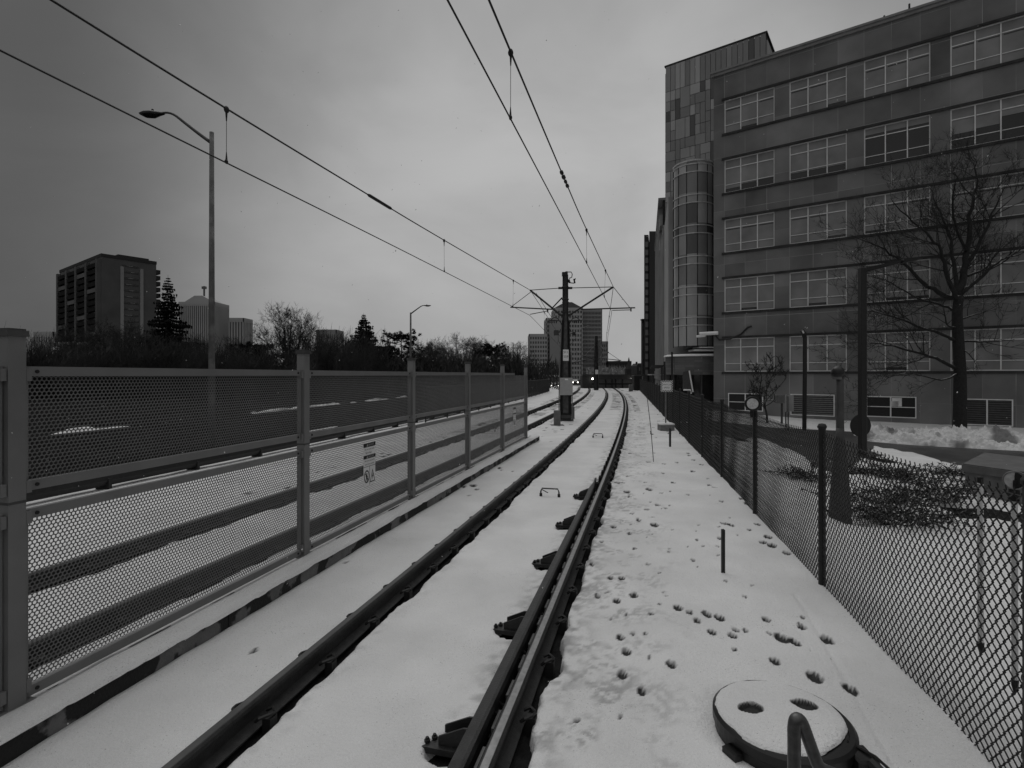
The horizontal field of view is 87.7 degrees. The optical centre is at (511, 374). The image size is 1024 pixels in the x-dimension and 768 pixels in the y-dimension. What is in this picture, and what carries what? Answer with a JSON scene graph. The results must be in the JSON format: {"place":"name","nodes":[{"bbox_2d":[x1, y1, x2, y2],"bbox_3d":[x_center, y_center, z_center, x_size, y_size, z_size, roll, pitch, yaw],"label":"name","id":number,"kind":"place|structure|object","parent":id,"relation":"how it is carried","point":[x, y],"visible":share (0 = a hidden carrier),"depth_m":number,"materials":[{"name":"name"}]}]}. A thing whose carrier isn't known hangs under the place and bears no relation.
{"place":"outdoors","nodes":[
{"label":"outdoors","id":0,"kind":"place"},
{"bbox_2d":[28,387,506,479],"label":"street","id":1,"kind":"structure","parent":0,"point":[71,435],"depth_m":28.46,"materials":[{"name":"asphalt"}]},
{"bbox_2d":[50,396,403,434],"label":"snow ridge","id":2,"kind":"structure","parent":1,"relation":"on","point":[251,412],"depth_m":27.14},
{"bbox_2d":[0,0,933,364],"label":"sky","id":3,"kind":"structure","parent":0,"point":[88,178],"materials":[{"name":"grey"}]},
{"bbox_2d":[1,380,1023,767],"bbox_3d":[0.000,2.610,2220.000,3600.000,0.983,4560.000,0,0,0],"label":"ground","id":4,"kind":"structure","parent":0,"point":[522,756],"depth_m":4.17,"materials":[{"name":"white snow"}]},
{"bbox_2d":[4,323,62,397],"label":"bare bush","id":5,"kind":"object","parent":4,"relation":"on","point":[30,358],"visible":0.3,"depth_m":60.48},
{"bbox_2d":[26,329,83,397],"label":"bare bush","id":6,"kind":"object","parent":4,"relation":"on","point":[49,353],"visible":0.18,"depth_m":62.96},
{"bbox_2d":[36,335,108,397],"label":"bare bush","id":7,"kind":"object","parent":4,"relation":"on","point":[64,364],"visible":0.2,"depth_m":57.89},
{"bbox_2d":[46,320,108,359],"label":"leafless tree","id":8,"kind":"object","parent":4,"relation":"on","point":[71,337],"visible":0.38,"depth_m":65.20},
{"bbox_2d":[54,347,113,399],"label":"bare bush","id":9,"kind":"object","parent":4,"relation":"on","point":[83,364],"visible":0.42,"depth_m":56.61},
{"bbox_2d":[65,345,140,398],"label":"bare bush","id":10,"kind":"object","parent":4,"relation":"on","point":[102,364],"visible":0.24,"depth_m":58.26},
{"bbox_2d":[56,253,159,357],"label":"apartment tower","id":11,"kind":"structure","parent":4,"relation":"on","point":[117,289],"depth_m":156.11,"materials":[{"name":"concrete"}]},
{"bbox_2d":[61,316,157,365],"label":"leafless tree","id":12,"kind":"object","parent":4,"relation":"on","point":[120,337],"visible":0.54,"depth_m":63.30,"materials":[{"name":"plant"}]},
{"bbox_2d":[90,334,163,398],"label":"bare bush","id":13,"kind":"object","parent":4,"relation":"on","point":[121,364],"visible":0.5,"depth_m":59.01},
{"bbox_2d":[121,321,193,397],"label":"bare bush","id":14,"kind":"object","parent":4,"relation":"on","point":[162,360],"visible":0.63,"depth_m":60.70,"materials":[{"name":"plant"}]},
{"bbox_2d":[139,278,202,363],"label":"spruce tree","id":15,"kind":"object","parent":4,"relation":"on","point":[172,325],"visible":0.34,"depth_m":69.51,"materials":[{"name":"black plant"}]},
{"bbox_2d":[139,109,215,448],"bbox_3d":[-10.282,-2.616,16.400,2.317,11.132,0.340,0,0,0],"label":"street lamp","id":16,"kind":"object","parent":4,"relation":"on","point":[152,113],"visible":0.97,"depth_m":16.34,"materials":[{"name":"metal"}]},
{"bbox_2d":[159,332,207,396],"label":"bare bush","id":17,"kind":"object","parent":4,"relation":"on","point":[199,346],"visible":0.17,"depth_m":64.00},
{"bbox_2d":[178,286,228,360],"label":"ribbed tower","id":18,"kind":"structure","parent":4,"relation":"on","point":[195,311],"depth_m":260.00,"materials":[{"name":"concrete"}]},
{"bbox_2d":[177,338,230,399],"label":"bare bush","id":19,"kind":"object","parent":4,"relation":"on","point":[198,365],"visible":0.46,"depth_m":56.27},
{"bbox_2d":[187,336,250,398],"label":"bare bush","id":20,"kind":"object","parent":4,"relation":"on","point":[223,355],"visible":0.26,"depth_m":58.78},
{"bbox_2d":[229,318,252,355],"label":"ribbed block","id":21,"kind":"structure","parent":4,"relation":"on","point":[239,328],"depth_m":262.00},
{"bbox_2d":[219,341,273,399],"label":"bare bush","id":22,"kind":"object","parent":4,"relation":"on","point":[256,366],"visible":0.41,"depth_m":57.42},
{"bbox_2d":[228,341,281,366],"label":"tree","id":23,"kind":"object","parent":4,"relation":"on","point":[245,346],"visible":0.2,"depth_m":70.89,"materials":[{"name":"black plant"}]},
{"bbox_2d":[228,330,302,398],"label":"bare bush","id":24,"kind":"object","parent":4,"relation":"on","point":[272,354],"visible":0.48,"depth_m":59.02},
{"bbox_2d":[26,401,505,501],"bbox_3d":[-4.810,1.962,20.668,0.516,0.375,39.421,0,0,13],"label":"cable trough","id":25,"kind":"object","parent":4,"relation":"on","point":[106,482],"visible":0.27,"depth_m":10.95,"materials":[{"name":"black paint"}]},
{"bbox_2d":[0,435,538,767],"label":"kerb","id":26,"kind":"structure","parent":4,"relation":"on","point":[50,710],"depth_m":3.97,"materials":[{"name":"concrete"}]},
{"bbox_2d":[0,328,527,716],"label":"perforated fence","id":27,"kind":"object","parent":26,"relation":"on","point":[18,687],"visible":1,"depth_m":4.14,"materials":[{"name":"metal"}]},
{"bbox_2d":[363,441,374,486],"bbox_3d":[-1.851,1.155,6.936,0.007,0.550,0.304,0,0,14],"label":"warning sign","id":28,"kind":"object","parent":27,"relation":"attached to","point":[368,463],"visible":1,"depth_m":6.91,"materials":[{"name":"white"}]},
{"bbox_2d":[248,301,327,393],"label":"leafless tree","id":29,"kind":"object","parent":4,"relation":"on","point":[290,338],"visible":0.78,"depth_m":71.17,"materials":[{"name":"plant"}]},
{"bbox_2d":[26,354,558,393],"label":"thicket","id":30,"kind":"object","parent":4,"relation":"on","point":[551,370],"visible":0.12,"depth_m":80.09,"materials":[{"name":"plant"}]},
{"bbox_2d":[268,349,325,398],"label":"bare bush","id":31,"kind":"object","parent":4,"relation":"on","point":[295,366],"visible":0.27,"depth_m":59.37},
{"bbox_2d":[28,388,578,592],"bbox_3d":[2.650,2.029,39.576,1.428,0.222,79.977,0,0,11],"label":"rail","id":32,"kind":"object","parent":4,"relation":"on","point":[532,411],"visible":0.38,"depth_m":6.80,"materials":[{"name":"metal"}]},
{"bbox_2d":[28,388,589,672],"bbox_3d":[4.198,2.029,39.576,1.428,0.222,79.977,0,0,11],"label":"rail","id":33,"kind":"object","parent":4,"relation":"on","point":[538,422],"visible":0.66,"depth_m":5.12,"materials":[{"name":"metal"}]},
{"bbox_2d":[302,340,338,396],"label":"bare bush","id":34,"kind":"object","parent":4,"relation":"on","point":[323,369],"visible":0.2,"depth_m":64.09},
{"bbox_2d":[303,318,358,396],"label":"bare bush","id":35,"kind":"object","parent":4,"relation":"on","point":[327,358],"visible":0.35,"depth_m":63.98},
{"bbox_2d":[326,336,378,399],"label":"bare bush","id":36,"kind":"object","parent":4,"relation":"on","point":[354,365],"visible":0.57,"depth_m":57.43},
{"bbox_2d":[337,323,400,396],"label":"bare bush","id":37,"kind":"object","parent":4,"relation":"on","point":[382,366],"visible":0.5,"depth_m":62.93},
{"bbox_2d":[343,315,399,390],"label":"spruce tree","id":38,"kind":"object","parent":4,"relation":"on","point":[365,325],"visible":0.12,"depth_m":84.42,"materials":[{"name":"black plant"}]},
{"bbox_2d":[161,388,607,767],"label":"rail","id":39,"kind":"object","parent":4,"relation":"on","point":[224,738],"visible":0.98,"depth_m":3.83,"materials":[{"name":"metal"}]},
{"bbox_2d":[372,328,428,390],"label":"pine tree","id":40,"kind":"object","parent":4,"relation":"on","point":[399,336],"visible":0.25,"depth_m":89.17,"materials":[{"name":"black plant"}]},
{"bbox_2d":[405,341,458,390],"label":"bare bush","id":41,"kind":"object","parent":4,"relation":"on","point":[435,360],"visible":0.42,"depth_m":87.97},
{"bbox_2d":[436,332,486,361],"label":"leafless tree","id":42,"kind":"object","parent":4,"relation":"on","point":[465,348],"visible":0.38,"depth_m":112.80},
{"bbox_2d":[425,379,549,421],"bbox_3d":[0.663,1.350,44.185,0.435,1.800,43.762,0,0,11],"label":"boundary fence","id":43,"kind":"object","parent":4,"relation":"on","point":[542,386],"visible":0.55,"depth_m":32.42,"materials":[{"name":"grey metal"}]},
{"bbox_2d":[472,342,508,363],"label":"tree","id":44,"kind":"object","parent":4,"relation":"on","point":[488,348],"visible":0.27,"depth_m":110.98,"materials":[{"name":"black plant"}]},
{"bbox_2d":[477,345,527,389],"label":"bare bush","id":45,"kind":"object","parent":4,"relation":"on","point":[501,358],"visible":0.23,"depth_m":87.34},
{"bbox_2d":[495,344,541,390],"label":"bare bush","id":46,"kind":"object","parent":4,"relation":"on","point":[522,360],"visible":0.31,"depth_m":87.50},
{"bbox_2d":[528,334,547,378],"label":"wing","id":47,"kind":"structure","parent":4,"relation":"on","point":[539,346],"depth_m":297.72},
{"bbox_2d":[477,388,627,767],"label":"rail","id":48,"kind":"object","parent":4,"relation":"on","point":[515,715],"visible":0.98,"depth_m":3.97,"materials":[{"name":"metal"}]},
{"bbox_2d":[422,478,596,767],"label":"guard rail","id":49,"kind":"object","parent":48,"relation":"attached to","point":[461,743],"visible":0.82,"depth_m":3.50,"materials":[{"name":"metal"}]},
{"bbox_2d":[550,318,561,366],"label":"lift shaft","id":50,"kind":"object","parent":4,"relation":"on","point":[554,349],"visible":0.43,"depth_m":297.00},
{"bbox_2d":[551,302,582,379],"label":"grid tower","id":51,"kind":"structure","parent":4,"relation":"on","point":[575,345],"depth_m":299.72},
{"bbox_2d":[510,271,634,420],"bbox_3d":[2.660,-1.315,23.883,5.556,6.689,0.845,0,0,5],"label":"overhead mast","id":52,"kind":"object","parent":4,"relation":"on","point":[565,382],"visible":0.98,"depth_m":23.85,"materials":[{"name":"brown metal"}]},
{"bbox_2d":[0,0,581,363],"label":"overhead line","id":53,"kind":"object","parent":52,"relation":"hanging from","point":[227,110],"visible":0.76,"depth_m":6.82,"materials":[{"name":"black metal"}]},
{"bbox_2d":[447,0,612,358],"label":"overhead line","id":54,"kind":"object","parent":52,"relation":"hanging from","point":[510,53],"visible":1,"depth_m":6.70,"materials":[{"name":"black metal"}]},
{"bbox_2d":[583,309,601,373],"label":"grid wing","id":55,"kind":"structure","parent":4,"relation":"on","point":[592,319],"depth_m":303.83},
{"bbox_2d":[572,336,620,389],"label":"overhead mast","id":56,"kind":"object","parent":4,"relation":"on","point":[596,378],"visible":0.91,"depth_m":71.75,"materials":[{"name":"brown metal"}]},
{"bbox_2d":[598,341,607,373],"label":"end wing","id":57,"kind":"structure","parent":4,"relation":"on","point":[601,353],"depth_m":294.00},
{"bbox_2d":[585,365,625,373],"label":"distant wood","id":58,"kind":"object","parent":4,"relation":"on","point":[605,370],"visible":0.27,"depth_m":206.52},
{"bbox_2d":[580,374,645,388],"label":"track gate","id":59,"kind":"structure","parent":4,"relation":"on","point":[613,380],"depth_m":82.00,"materials":[{"name":"metal"}]},
{"bbox_2d":[644,231,655,382],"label":"dark tower","id":60,"kind":"structure","parent":4,"relation":"on","point":[649,303],"depth_m":120.00,"materials":[{"name":"grey paint"}]},
{"bbox_2d":[657,380,674,430],"bbox_3d":[5.669,1.163,19.649,0.535,1.974,0.470,0,0,0],"label":"switch sign","id":61,"kind":"object","parent":4,"relation":"on","point":[666,386],"visible":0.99,"depth_m":19.61,"materials":[{"name":"metal"}]},
{"bbox_2d":[650,197,713,384],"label":"street building","id":62,"kind":"structure","parent":4,"relation":"on","point":[663,248],"depth_m":45.43,"materials":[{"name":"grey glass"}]},
{"bbox_2d":[664,347,713,406],"bbox_3d":[12.550,0.500,36.400,4.280,4.700,4.280,0,0,0],"label":"entrance podium","id":63,"kind":"object","parent":4,"relation":"on","point":[700,367],"visible":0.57,"depth_m":34.71,"materials":[{"name":"concrete"}]},
{"bbox_2d":[673,159,713,349],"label":"glass stair tower","id":64,"kind":"structure","parent":63,"relation":"on","point":[693,248],"depth_m":35.20,"materials":[{"name":"dark glass"},{"name":"grey paint"},{"name":"dark grey paint"}]},
{"bbox_2d":[744,351,789,421],"bbox_3d":[11.910,0.978,25.104,1.991,4.244,2.890,0,0,0],"label":"sapling","id":65,"kind":"object","parent":4,"relation":"on","point":[768,382],"visible":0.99,"depth_m":24.95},
{"bbox_2d":[712,680,889,767],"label":"chamber","id":66,"kind":"object","parent":4,"relation":"on","point":[750,717],"visible":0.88,"depth_m":2.94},
{"bbox_2d":[800,329,806,429],"bbox_3d":[12.555,0.334,22.993,0.296,4.633,0.233,0,0,-26],"label":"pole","id":67,"kind":"object","parent":4,"relation":"on","point":[804,391],"visible":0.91,"depth_m":22.93,"materials":[{"name":"metal"}]},
{"bbox_2d":[760,460,849,482],"bbox_3d":[5.981,1.940,10.702,1.400,0.353,1.392,0,0,-21],"label":"juniper","id":68,"kind":"object","parent":4,"relation":"on","point":[804,473],"visible":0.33,"depth_m":10.61,"materials":[{"name":"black plant"}]},
{"bbox_2d":[787,712,834,767],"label":"bent pipe","id":69,"kind":"object","parent":4,"relation":"on","point":[798,727],"visible":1,"depth_m":1.73,"materials":[{"name":"metal"}]},
{"bbox_2d":[640,379,1023,767],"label":"chain link fence","id":70,"kind":"object","parent":4,"relation":"on","point":[686,413],"visible":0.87,"depth_m":4.05,"materials":[{"name":"black metal"}]},
{"bbox_2d":[744,396,760,416],"bbox_3d":[3.515,0.464,7.807,0.219,0.310,0.144,0,0,19],"label":"round lamp","id":71,"kind":"object","parent":70,"relation":"attached to","point":[752,404],"visible":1,"depth_m":7.75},
{"bbox_2d":[977,476,986,652],"bbox_3d":[2.574,1.051,2.928,0.042,0.990,0.037,0,0,0],"label":"marker post","id":72,"kind":"object","parent":70,"relation":"attached to","point":[981,533],"visible":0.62,"depth_m":2.92,"materials":[{"name":"black"}]},
{"bbox_2d":[1002,471,1023,694],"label":"marker post","id":73,"kind":"object","parent":70,"relation":"attached to","point":[1010,480],"visible":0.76,"depth_m":2.67,"materials":[{"name":"black"}]},
{"bbox_2d":[828,366,851,524],"bbox_3d":[4.709,1.014,7.657,0.310,2.291,0.305,0,0,0],"label":"bollard light","id":74,"kind":"object","parent":4,"relation":"on","point":[838,373],"visible":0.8,"depth_m":7.61,"materials":[{"name":"grey paint"}]},
{"bbox_2d":[710,0,1023,427],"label":"office block","id":75,"kind":"structure","parent":4,"relation":"on","point":[960,64],"depth_m":28.40,"materials":[{"name":"brick"}]},
{"bbox_2d":[728,393,762,411],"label":"basement window","id":76,"kind":"structure","parent":75,"relation":"in","point":[736,400],"depth_m":32.12,"materials":[{"name":"black"}]},
{"bbox_2d":[725,337,773,371],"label":"window","id":77,"kind":"structure","parent":75,"relation":"in","point":[738,351],"depth_m":31.92,"materials":[{"name":"grey glass"}]},
{"bbox_2d":[725,274,773,311],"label":"window","id":78,"kind":"structure","parent":75,"relation":"in","point":[755,292],"depth_m":31.88,"materials":[{"name":"grey glass"}]},
{"bbox_2d":[725,212,773,251],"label":"window","id":79,"kind":"structure","parent":75,"relation":"in","point":[758,232],"depth_m":31.88,"materials":[{"name":"grey glass"}]},
{"bbox_2d":[725,149,773,192],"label":"window","id":80,"kind":"structure","parent":75,"relation":"in","point":[753,170],"depth_m":31.88,"materials":[{"name":"grey glass"}]},
{"bbox_2d":[725,87,773,132],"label":"window","id":81,"kind":"structure","parent":75,"relation":"in","point":[756,108],"depth_m":31.88,"materials":[{"name":"grey glass"}]},
{"bbox_2d":[790,334,846,370],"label":"window","id":82,"kind":"structure","parent":75,"relation":"in","point":[796,355],"depth_m":29.78,"materials":[{"name":"grey glass"}]},
{"bbox_2d":[790,267,846,307],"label":"window","id":83,"kind":"structure","parent":75,"relation":"in","point":[807,289],"depth_m":29.81,"materials":[{"name":"grey glass"}]},
{"bbox_2d":[790,200,846,243],"bbox_3d":[17.080,-8.490,29.814,2.790,2.020,0.090,0,0,36],"label":"window","id":84,"kind":"structure","parent":75,"relation":"in","point":[804,221],"depth_m":29.78,"materials":[{"name":"grey glass"}]},
{"bbox_2d":[790,133,846,179],"bbox_3d":[17.080,-12.130,29.814,2.790,2.020,0.090,0,0,36],"label":"window","id":85,"kind":"structure","parent":75,"relation":"in","point":[829,154],"depth_m":29.78,"materials":[{"name":"grey glass"}]},
{"bbox_2d":[790,66,846,116],"bbox_3d":[17.080,-15.770,29.814,2.790,2.020,0.090,0,0,36],"label":"window","id":86,"kind":"structure","parent":75,"relation":"in","point":[808,94],"depth_m":29.78,"materials":[{"name":"grey glass"}]},
{"bbox_2d":[867,396,915,417],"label":"basement window","id":87,"kind":"structure","parent":75,"relation":"in","point":[894,406],"depth_m":27.74,"materials":[{"name":"black"}]},
{"bbox_2d":[864,259,929,302],"bbox_3d":[19.978,-4.850,27.729,2.790,2.020,0.090,0,0,36],"label":"window","id":88,"kind":"structure","parent":75,"relation":"in","point":[922,271],"depth_m":27.57,"materials":[{"name":"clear glass"}]},
{"bbox_2d":[864,187,929,233],"bbox_3d":[19.978,-8.490,27.729,2.790,2.020,0.090,0,0,36],"label":"window","id":89,"kind":"structure","parent":75,"relation":"in","point":[886,198],"depth_m":27.82,"materials":[{"name":"grey glass"}]},
{"bbox_2d":[864,114,929,165],"bbox_3d":[19.978,-12.130,27.729,2.790,2.020,0.090,0,0,36],"label":"window","id":90,"kind":"structure","parent":75,"relation":"in","point":[903,139],"depth_m":27.71,"materials":[{"name":"grey glass"}]},
{"bbox_2d":[864,42,929,97],"bbox_3d":[19.978,-15.770,27.729,2.790,2.020,0.090,0,0,36],"label":"window","id":91,"kind":"structure","parent":75,"relation":"in","point":[882,74],"depth_m":27.69,"materials":[{"name":"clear glass"}]},
{"bbox_2d":[867,331,929,370],"bbox_3d":[19.978,-1.210,27.729,2.790,2.020,0.090,0,0,36],"label":"window","id":92,"kind":"structure","parent":75,"relation":"in","point":[924,364],"depth_m":27.67,"materials":[{"name":"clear glass"}]},
{"bbox_2d":[950,327,1023,370],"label":"window","id":93,"kind":"structure","parent":75,"relation":"in","point":[994,362],"depth_m":25.48,"materials":[{"name":"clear glass"}]},
{"bbox_2d":[950,249,1023,295],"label":"window","id":94,"kind":"structure","parent":75,"relation":"in","point":[1007,273],"depth_m":25.40,"materials":[{"name":"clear glass"}]},
{"bbox_2d":[950,171,1023,222],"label":"window","id":95,"kind":"structure","parent":75,"relation":"in","point":[1018,209],"depth_m":25.48,"materials":[{"name":"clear glass"}]},
{"bbox_2d":[950,93,1023,149],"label":"window","id":96,"kind":"structure","parent":75,"relation":"in","point":[997,117],"depth_m":25.61,"materials":[{"name":"grey glass"}]},
{"bbox_2d":[950,15,1023,75],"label":"window","id":97,"kind":"structure","parent":75,"relation":"in","point":[1000,42],"depth_m":25.64,"materials":[{"name":"grey glass"}]},
{"bbox_2d":[827,454,922,477],"bbox_3d":[7.971,2.036,11.757,1.815,0.395,1.634,0,0,31],"label":"juniper","id":98,"kind":"object","parent":4,"relation":"on","point":[873,467],"visible":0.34,"depth_m":11.51,"materials":[{"name":"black plant"}]},
{"bbox_2d":[826,495,931,523],"bbox_3d":[5.325,1.960,7.844,1.475,0.332,1.061,0,0,16],"label":"juniper","id":99,"kind":"object","parent":4,"relation":"on","point":[914,505],"visible":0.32,"depth_m":7.71,"materials":[{"name":"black plant"}]},
{"bbox_2d":[858,256,922,457],"bbox_3d":[10.342,-0.284,14.604,1.471,5.668,0.291,0,0,42],"label":"lamp post","id":100,"kind":"object","parent":4,"relation":"on","point":[862,356],"visible":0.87,"depth_m":14.92,"materials":[{"name":"metal"}]},
{"bbox_2d":[803,488,987,530],"bbox_3d":[5.562,1.957,7.703,1.940,0.375,1.698,0,0,0],"label":"juniper","id":101,"kind":"object","parent":4,"relation":"on","point":[928,517],"visible":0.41,"depth_m":7.49,"materials":[{"name":"black plant"}]},
{"bbox_2d":[850,478,945,509],"bbox_3d":[6.286,1.960,8.767,1.678,0.409,1.387,0,0,0],"label":"juniper","id":102,"kind":"object","parent":4,"relation":"on","point":[925,499],"visible":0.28,"depth_m":8.79,"materials":[{"name":"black plant"}]},
{"bbox_2d":[795,125,1023,427],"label":"bare tree","id":103,"kind":"object","parent":4,"relation":"on","point":[958,290],"visible":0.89,"depth_m":24.30,"materials":[{"name":"black plant"}]},
{"bbox_2d":[851,463,969,484],"bbox_3d":[8.255,2.065,11.046,2.128,0.377,1.527,0,0,33],"label":"juniper","id":104,"kind":"object","parent":4,"relation":"on","point":[927,479],"visible":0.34,"depth_m":11.13,"materials":[{"name":"black plant"}]},
{"bbox_2d":[859,478,976,504],"bbox_3d":[7.150,2.007,9.359,1.810,0.366,1.496,0,0,0],"label":"juniper","id":105,"kind":"object","parent":4,"relation":"on","point":[944,497],"visible":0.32,"depth_m":9.13,"materials":[{"name":"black plant"}]},
{"bbox_2d":[854,423,1023,443],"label":"snow bank","id":106,"kind":"structure","parent":4,"relation":"on","point":[999,435],"depth_m":20.05,"materials":[{"name":"snow"}]},
{"bbox_2d":[894,477,989,497],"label":"juniper","id":107,"kind":"object","parent":4,"relation":"on","point":[932,483],"visible":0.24,"depth_m":10.04,"materials":[{"name":"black plant"}]},
{"bbox_2d":[922,461,964,476],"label":"juniper","id":108,"kind":"object","parent":4,"relation":"on","point":[954,467],"visible":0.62,"depth_m":12.63,"materials":[{"name":"grey plant"}]},
{"bbox_2d":[867,430,1023,450],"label":"snow bank","id":109,"kind":"structure","parent":4,"relation":"on","point":[955,441],"depth_m":18.76,"materials":[{"name":"snow"}]},
{"bbox_2d":[962,452,1023,503],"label":"utility vault","id":110,"kind":"object","parent":4,"relation":"on","point":[992,468],"visible":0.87,"depth_m":10.12,"materials":[{"name":"grey paint"}]},
{"bbox_2d":[664,31,774,217],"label":"panelled tower","id":111,"kind":"structure","parent":0,"point":[689,108],"depth_m":44.56,"materials":[{"name":"grey metal cladding panels"},{"name":"dark metal trim"}]},
{"bbox_2d":[712,422,1023,471],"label":"asphalt drive","id":112,"kind":"structure","parent":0,"point":[958,456],"depth_m":17.57,"materials":[{"name":"asphalt"}]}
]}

